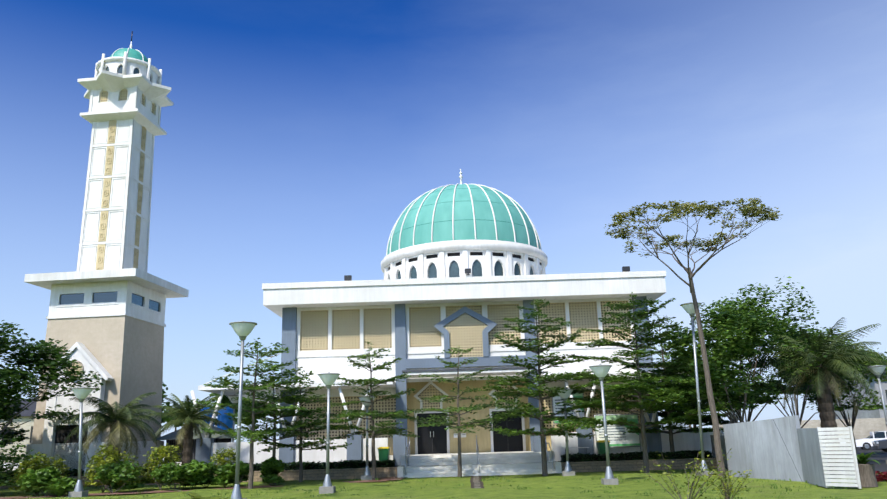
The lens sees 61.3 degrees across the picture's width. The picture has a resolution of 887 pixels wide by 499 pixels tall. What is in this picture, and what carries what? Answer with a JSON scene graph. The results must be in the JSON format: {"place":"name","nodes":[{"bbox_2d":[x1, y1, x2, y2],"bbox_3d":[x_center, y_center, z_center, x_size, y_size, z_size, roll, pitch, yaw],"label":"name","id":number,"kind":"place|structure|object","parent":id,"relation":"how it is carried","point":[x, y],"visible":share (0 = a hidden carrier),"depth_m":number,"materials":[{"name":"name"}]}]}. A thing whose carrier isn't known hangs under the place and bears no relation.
{"place":"outdoors","nodes":[
{"label":"outdoors","id":0,"kind":"place"},
{"bbox_2d":[0,452,886,498],"bbox_3d":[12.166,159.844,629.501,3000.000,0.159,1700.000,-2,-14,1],"label":"lawn","id":1,"kind":"structure","parent":0,"point":[628,488],"depth_m":28.85,"materials":[{"name":"green plant"}]},
{"bbox_2d":[0,391,29,459],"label":"terminalia tree","id":2,"kind":"object","parent":1,"relation":"on","point":[21,438],"visible":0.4,"depth_m":38.68,"materials":[{"name":"green plant"}]},
{"bbox_2d":[0,399,36,463],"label":"house","id":3,"kind":"structure","parent":1,"relation":"on","point":[26,415],"depth_m":93.10,"materials":[{"name":"white paint"}]},
{"bbox_2d":[0,435,52,486],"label":"dark shrub","id":4,"kind":"object","parent":1,"relation":"on","point":[4,481],"visible":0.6,"depth_m":32.89,"materials":[{"name":"green plant"}]},
{"bbox_2d":[9,452,69,495],"bbox_3d":[-17.891,9.855,32.892,2.651,1.878,1.596,-2,-14,1],"label":"yellow shrub","id":5,"kind":"object","parent":1,"relation":"on","point":[33,465],"visible":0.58,"depth_m":32.86,"materials":[{"name":"green plant"}]},
{"bbox_2d":[0,320,102,439],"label":"broadleaf tree","id":6,"kind":"object","parent":1,"relation":"on","point":[42,359],"visible":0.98,"depth_m":35.95,"materials":[{"name":"green plant"}]},
{"bbox_2d":[68,386,93,496],"bbox_3d":[-15.451,8.107,31.654,0.960,4.601,0.940,-2,-14,1],"label":"lamp post","id":7,"kind":"object","parent":1,"relation":"on","point":[82,393],"visible":0.98,"depth_m":31.60,"materials":[{"name":"metal"}]},
{"bbox_2d":[24,31,188,475],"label":"minaret","id":8,"kind":"object","parent":1,"relation":"on","point":[105,317],"visible":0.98,"depth_m":44.30,"materials":[{"name":"white paint"}]},
{"bbox_2d":[55,392,162,488],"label":"palm","id":9,"kind":"object","parent":1,"relation":"on","point":[119,420],"visible":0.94,"depth_m":36.55,"materials":[{"name":"green plant"}]},
{"bbox_2d":[82,443,142,492],"bbox_3d":[-15.006,9.891,33.994,2.475,2.180,2.756,5,-15,-24],"label":"yellow shrub","id":10,"kind":"object","parent":1,"relation":"on","point":[99,461],"visible":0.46,"depth_m":33.85,"materials":[{"name":"green plant"}]},
{"bbox_2d":[137,443,181,489],"bbox_3d":[-13.083,10.050,34.666,2.946,2.088,1.800,-5,-14,13],"label":"yellow shrub","id":11,"kind":"object","parent":1,"relation":"on","point":[151,464],"visible":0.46,"depth_m":34.40,"materials":[{"name":"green plant"}]},
{"bbox_2d":[140,393,229,464],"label":"palm","id":12,"kind":"object","parent":1,"relation":"on","point":[190,419],"visible":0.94,"depth_m":40.79,"materials":[{"name":"green plant"}]},
{"bbox_2d":[163,489,228,498],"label":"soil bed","id":13,"kind":"object","parent":1,"relation":"on","point":[193,495],"visible":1,"depth_m":21.58,"materials":[{"name":"green plant"}]},
{"bbox_2d":[157,422,236,461],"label":"side pavilion","id":14,"kind":"structure","parent":1,"relation":"on","point":[171,438],"depth_m":44.43,"materials":[{"name":"grey paint"}]},
{"bbox_2d":[178,460,217,487],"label":"bush","id":15,"kind":"object","parent":1,"relation":"on","point":[211,470],"visible":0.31,"depth_m":34.23,"materials":[{"name":"green plant"}]},
{"bbox_2d":[0,477,405,498],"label":"paved footpath","id":16,"kind":"structure","parent":1,"relation":"on","point":[373,480],"depth_m":32.87,"materials":[{"name":"grey concrete"}]},
{"bbox_2d":[16,466,83,495],"bbox_3d":[-16.933,9.918,31.961,2.775,1.254,1.731,-2,-14,1],"label":"bush","id":17,"kind":"object","parent":16,"relation":"on","point":[29,483],"visible":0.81,"depth_m":31.64,"materials":[{"name":"green plant"}]},
{"bbox_2d":[40,478,75,495],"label":"broad leaf plant","id":18,"kind":"object","parent":16,"relation":"on","point":[59,490],"visible":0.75,"depth_m":31.20,"materials":[{"name":"green plant"}]},
{"bbox_2d":[93,460,144,492],"bbox_3d":[-14.298,10.002,32.933,2.253,1.414,1.922,-2,-14,1],"label":"bush","id":19,"kind":"object","parent":16,"relation":"on","point":[113,473],"visible":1,"depth_m":32.65,"materials":[{"name":"green plant"}]},
{"bbox_2d":[149,461,209,489],"bbox_3d":[-11.852,10.111,33.366,2.723,1.273,1.924,-2,-14,1],"label":"bush","id":20,"kind":"object","parent":16,"relation":"on","point":[171,473],"visible":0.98,"depth_m":33.17,"materials":[{"name":"green plant"}]},
{"bbox_2d":[211,461,248,485],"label":"bush","id":21,"kind":"object","parent":16,"relation":"on","point":[225,474],"visible":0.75,"depth_m":34.14,"materials":[{"name":"green plant"}]},
{"bbox_2d":[201,407,236,441],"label":"tarpaulin","id":22,"kind":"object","parent":1,"relation":"on","point":[225,419],"depth_m":51.14,"materials":[{"name":"blue paint"}]},
{"bbox_2d":[209,447,235,486],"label":"yellow shrub","id":23,"kind":"object","parent":1,"relation":"on","point":[220,459],"visible":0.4,"depth_m":35.40,"materials":[{"name":"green plant"}]},
{"bbox_2d":[227,394,238,441],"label":"lamp post","id":24,"kind":"object","parent":1,"relation":"on","point":[232,396],"visible":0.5,"depth_m":46.51,"materials":[{"name":"metal"}]},
{"bbox_2d":[229,321,256,498],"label":"lamp post","id":25,"kind":"object","parent":1,"relation":"on","point":[242,329],"visible":1,"depth_m":24.97,"materials":[{"name":"metal"}]},
{"bbox_2d":[193,338,313,488],"bbox_3d":[-8.379,7.272,33.637,5.359,6.687,5.683,-2,-14,1],"label":"terminalia tree","id":26,"kind":"object","parent":1,"relation":"on","point":[254,387],"visible":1,"depth_m":33.58,"materials":[{"name":"green plant"}]},
{"bbox_2d":[223,358,318,484],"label":"terminalia tree","id":27,"kind":"object","parent":1,"relation":"on","point":[281,415],"visible":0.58,"depth_m":35.57,"materials":[{"name":"green plant"}]},
{"bbox_2d":[260,457,285,484],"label":"bush","id":28,"kind":"object","parent":1,"relation":"on","point":[272,468],"visible":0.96,"depth_m":34.80,"materials":[{"name":"green plant"}]},
{"bbox_2d":[247,369,357,481],"bbox_3d":[-6.948,8.749,37.362,5.950,5.557,5.632,-2,-14,1],"label":"terminalia tree","id":29,"kind":"object","parent":1,"relation":"on","point":[303,444],"visible":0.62,"depth_m":36.78,"materials":[{"name":"green plant"}]},
{"bbox_2d":[317,372,339,493],"bbox_3d":[-4.626,7.311,30.072,0.940,4.752,0.940,-2,-14,1],"label":"lamp post","id":30,"kind":"object","parent":1,"relation":"on","point":[328,379],"visible":1,"depth_m":30.02,"materials":[{"name":"metal"}]},
{"bbox_2d":[0,451,717,488],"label":"terrace and steps","id":31,"kind":"structure","parent":1,"relation":"on","point":[490,464],"depth_m":39.05,"materials":[{"name":"stone"}]},
{"bbox_2d":[5,459,394,477],"bbox_3d":[-16.119,11.842,40.136,27.141,0.597,1.080,-2,-14,1],"label":"hedge","id":32,"kind":"object","parent":31,"relation":"on","point":[340,464],"visible":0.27,"depth_m":39.71,"materials":[{"name":"green plant"}]},
{"bbox_2d":[377,447,389,460],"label":"wheelie bin","id":33,"kind":"object","parent":31,"relation":"on","point":[383,452],"visible":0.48,"depth_m":41.71,"materials":[{"name":"green plastic"}]},
{"bbox_2d":[190,270,745,465],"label":"mosque","id":34,"kind":"structure","parent":31,"relation":"on","point":[418,325],"depth_m":46.15,"materials":[{"name":"white paint"}]},
{"bbox_2d":[200,353,280,385],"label":"canopy roof","id":35,"kind":"structure","parent":34,"relation":"attached to","point":[232,372],"depth_m":44.90,"materials":[{"name":"white paint"}]},
{"bbox_2d":[381,240,547,279],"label":"dome drum","id":36,"kind":"object","parent":34,"relation":"on","point":[447,259],"visible":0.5,"depth_m":53.31,"materials":[{"name":"white paint"}]},
{"bbox_2d":[386,169,541,260],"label":"dome","id":37,"kind":"structure","parent":36,"relation":"on","point":[458,211],"depth_m":55.01,"materials":[{"name":"teal metal"}]},
{"bbox_2d":[344,266,629,280],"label":"roof floodlights","id":38,"kind":"object","parent":34,"relation":"on","point":[468,271],"visible":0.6,"depth_m":46.57,"materials":[{"name":"black plastic"}]},
{"bbox_2d":[405,435,553,474],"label":"step handrails","id":39,"kind":"object","parent":31,"relation":"on","point":[477,450],"visible":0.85,"depth_m":40.95,"materials":[{"name":"silver metal"}]},
{"bbox_2d":[551,391,584,423],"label":"banner stand","id":40,"kind":"object","parent":31,"relation":"on","point":[555,407],"visible":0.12,"depth_m":44.82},
{"bbox_2d":[564,447,588,453],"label":"folding table","id":41,"kind":"object","parent":31,"relation":"on","point":[577,447],"visible":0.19,"depth_m":41.62,"materials":[{"name":"white paint"}]},
{"bbox_2d":[596,440,609,453],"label":"wheelie bin","id":42,"kind":"object","parent":31,"relation":"on","point":[601,446],"visible":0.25,"depth_m":41.57,"materials":[{"name":"green plastic"}]},
{"bbox_2d":[594,414,640,454],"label":"banner stand","id":43,"kind":"object","parent":31,"relation":"on","point":[617,437],"visible":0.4,"depth_m":42.49,"materials":[{"name":"white plastic"}]},
{"bbox_2d":[561,450,712,461],"bbox_3d":[10.252,10.993,39.827,8.023,0.572,1.072,-2,-14,1],"label":"hedge","id":44,"kind":"object","parent":31,"relation":"on","point":[636,455],"visible":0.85,"depth_m":39.51,"materials":[{"name":"green plant"}]},
{"bbox_2d":[358,395,374,479],"bbox_3d":[-3.897,9.598,38.244,0.940,4.255,0.940,-2,-14,1],"label":"lamp post","id":45,"kind":"object","parent":1,"relation":"on","point":[367,475],"visible":0.9,"depth_m":38.14,"materials":[{"name":"metal"}]},
{"bbox_2d":[313,341,423,479],"bbox_3d":[-3.792,8.146,38.296,5.775,6.999,5.819,4,-15,-22],"label":"terminalia tree","id":46,"kind":"object","parent":1,"relation":"on","point":[371,382],"visible":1,"depth_m":38.03,"materials":[{"name":"green plant"}]},
{"bbox_2d":[398,346,515,476],"bbox_3d":[0.759,8.260,38.540,6.209,6.635,6.838,-2,-14,1],"label":"terminalia tree","id":47,"kind":"object","parent":1,"relation":"on","point":[459,426],"visible":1,"depth_m":38.56,"materials":[{"name":"green plant"}]},
{"bbox_2d":[161,364,814,438],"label":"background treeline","id":48,"kind":"object","parent":1,"relation":"on","point":[224,400],"depth_m":115.60,"materials":[{"name":"green plant"}]},
{"bbox_2d":[479,299,620,475],"bbox_3d":[5.110,6.827,37.742,7.171,8.766,7.367,-2,-14,1],"label":"terminalia tree","id":49,"kind":"object","parent":1,"relation":"on","point":[542,360],"visible":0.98,"depth_m":37.23,"materials":[{"name":"green plant"}]},
{"bbox_2d":[556,387,574,475],"bbox_3d":[6.006,8.843,36.355,0.940,4.230,0.940,-2,-14,1],"label":"lamp post","id":50,"kind":"object","parent":1,"relation":"on","point":[567,471],"visible":0.79,"depth_m":36.18,"materials":[{"name":"metal"}]},
{"bbox_2d":[589,364,618,484],"bbox_3d":[6.380,6.880,29.568,0.940,4.707,0.940,-2,-14,1],"label":"lamp post","id":51,"kind":"object","parent":1,"relation":"on","point":[600,371],"visible":1,"depth_m":29.54,"materials":[{"name":"metal"}]},
{"bbox_2d":[555,292,731,472],"bbox_3d":[9.461,6.518,37.014,8.149,8.768,9.102,-2,-14,1],"label":"terminalia tree","id":52,"kind":"object","parent":1,"relation":"on","point":[638,385],"visible":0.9,"depth_m":36.22,"materials":[{"name":"green plant"}]},
{"bbox_2d":[607,315,731,453],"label":"terminalia tree","id":53,"kind":"object","parent":1,"relation":"on","point":[660,371],"visible":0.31,"depth_m":40.19,"materials":[{"name":"green plant"}]},
{"bbox_2d":[636,448,731,498],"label":"twiggy bush","id":54,"kind":"object","parent":1,"relation":"on","point":[693,483],"visible":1,"depth_m":18.99,"materials":[{"name":"green plant"}]},
{"bbox_2d":[605,196,782,476],"bbox_3d":[11.177,3.889,32.864,7.549,11.752,8.281,-2,-14,1],"label":"tall slender tree","id":55,"kind":"object","parent":1,"relation":"on","point":[699,208],"visible":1,"depth_m":32.65,"materials":[{"name":"green plant"}]},
{"bbox_2d":[680,302,712,475],"bbox_3d":[11.356,6.113,33.164,0.967,7.660,0.940,-2,-14,1],"label":"lamp post","id":56,"kind":"object","parent":1,"relation":"on","point":[688,308],"visible":0.75,"depth_m":33.18,"materials":[{"name":"metal"}]},
{"bbox_2d":[664,297,793,423],"bbox_3d":[14.485,6.585,37.332,6.217,8.510,6.534,-2,-14,1],"label":"broadleaf tree","id":57,"kind":"object","parent":1,"relation":"on","point":[723,322],"visible":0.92,"depth_m":37.22,"materials":[{"name":"green plant"}]},
{"bbox_2d":[708,469,752,498],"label":"twiggy bush","id":58,"kind":"object","parent":1,"relation":"on","point":[727,491],"visible":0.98,"depth_m":20.05,"materials":[{"name":"green plant"}]},
{"bbox_2d":[710,415,861,488],"bbox_3d":[13.156,8.708,33.069,2.112,2.380,18.511,-3,-14,5],"label":"fence","id":59,"kind":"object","parent":1,"relation":"on","point":[785,448],"depth_m":28.07,"materials":[{"name":"metal"}]},
{"bbox_2d":[855,463,878,486],"bbox_3d":[13.829,7.406,24.562,0.680,0.720,0.680,-2,-14,1],"label":"stump planter","id":60,"kind":"object","parent":1,"relation":"on","point":[867,475],"visible":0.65,"depth_m":24.31,"materials":[{"name":"brown wood"}]},
{"bbox_2d":[842,452,880,464],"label":"plant","id":61,"kind":"object","parent":60,"relation":"on","point":[862,458],"visible":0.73,"depth_m":24.55,"materials":[{"name":"green plant"}]},
{"bbox_2d":[875,471,886,481],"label":"red shrub","id":62,"kind":"object","parent":1,"relation":"on","point":[880,477],"visible":0.6,"depth_m":25.67,"materials":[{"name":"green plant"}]},
{"bbox_2d":[0,0,886,445],"label":"sky","id":63,"kind":"structure","parent":0,"point":[296,142],"materials":[{"name":"blue"}]},
{"bbox_2d":[470,476,483,487],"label":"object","id":64,"kind":"structure","parent":0,"point":[475,481],"depth_m":32.67,"materials":[{"name":"stone"}]},
{"bbox_2d":[712,418,886,442],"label":"boundary wall","id":65,"kind":"structure","parent":0,"point":[863,428],"depth_m":74.79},
{"bbox_2d":[829,446,886,478],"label":"road","id":66,"kind":"structure","parent":0,"point":[881,457],"depth_m":44.42,"materials":[{"name":"grey asphalt"}]},
{"bbox_2d":[658,353,741,428],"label":"terminalia tree","id":67,"kind":"object","parent":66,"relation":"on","point":[707,420],"visible":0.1,"depth_m":53.05,"materials":[{"name":"green plant"}]},
{"bbox_2d":[659,276,847,422],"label":"broadleaf tree","id":68,"kind":"object","parent":66,"relation":"on","point":[757,386],"visible":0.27,"depth_m":41.90,"materials":[{"name":"green plant"}]},
{"bbox_2d":[721,321,861,427],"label":"broadleaf tree","id":69,"kind":"object","parent":66,"relation":"on","point":[759,363],"visible":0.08,"depth_m":46.84,"materials":[{"name":"green plant"}]},
{"bbox_2d":[735,317,886,462],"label":"palm","id":70,"kind":"object","parent":66,"relation":"on","point":[825,399],"visible":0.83,"depth_m":38.79,"materials":[{"name":"green plant"}]},
{"bbox_2d":[783,326,886,453],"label":"broadleaf tree","id":71,"kind":"object","parent":66,"relation":"on","point":[864,406],"visible":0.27,"depth_m":47.24,"materials":[{"name":"green plant"}]},
{"bbox_2d":[855,431,886,449],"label":"white car","id":72,"kind":"object","parent":66,"relation":"on","point":[865,444],"visible":0.71,"depth_m":59.60,"materials":[{"name":"white paint"}]},
{"bbox_2d":[867,365,886,463],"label":"lamp post","id":73,"kind":"object","parent":66,"relation":"on","point":[878,368],"visible":0.94,"depth_m":38.48,"materials":[{"name":"metal"}]},
{"bbox_2d":[872,439,886,451],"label":"dark car","id":74,"kind":"object","parent":66,"relation":"on","point":[880,444],"visible":1,"depth_m":53.98,"materials":[{"name":"grey paint"}]},
{"bbox_2d":[833,364,886,418],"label":"house","id":75,"kind":"structure","parent":0,"point":[876,413],"depth_m":83.03,"materials":[{"name":"white paint"}]}
]}

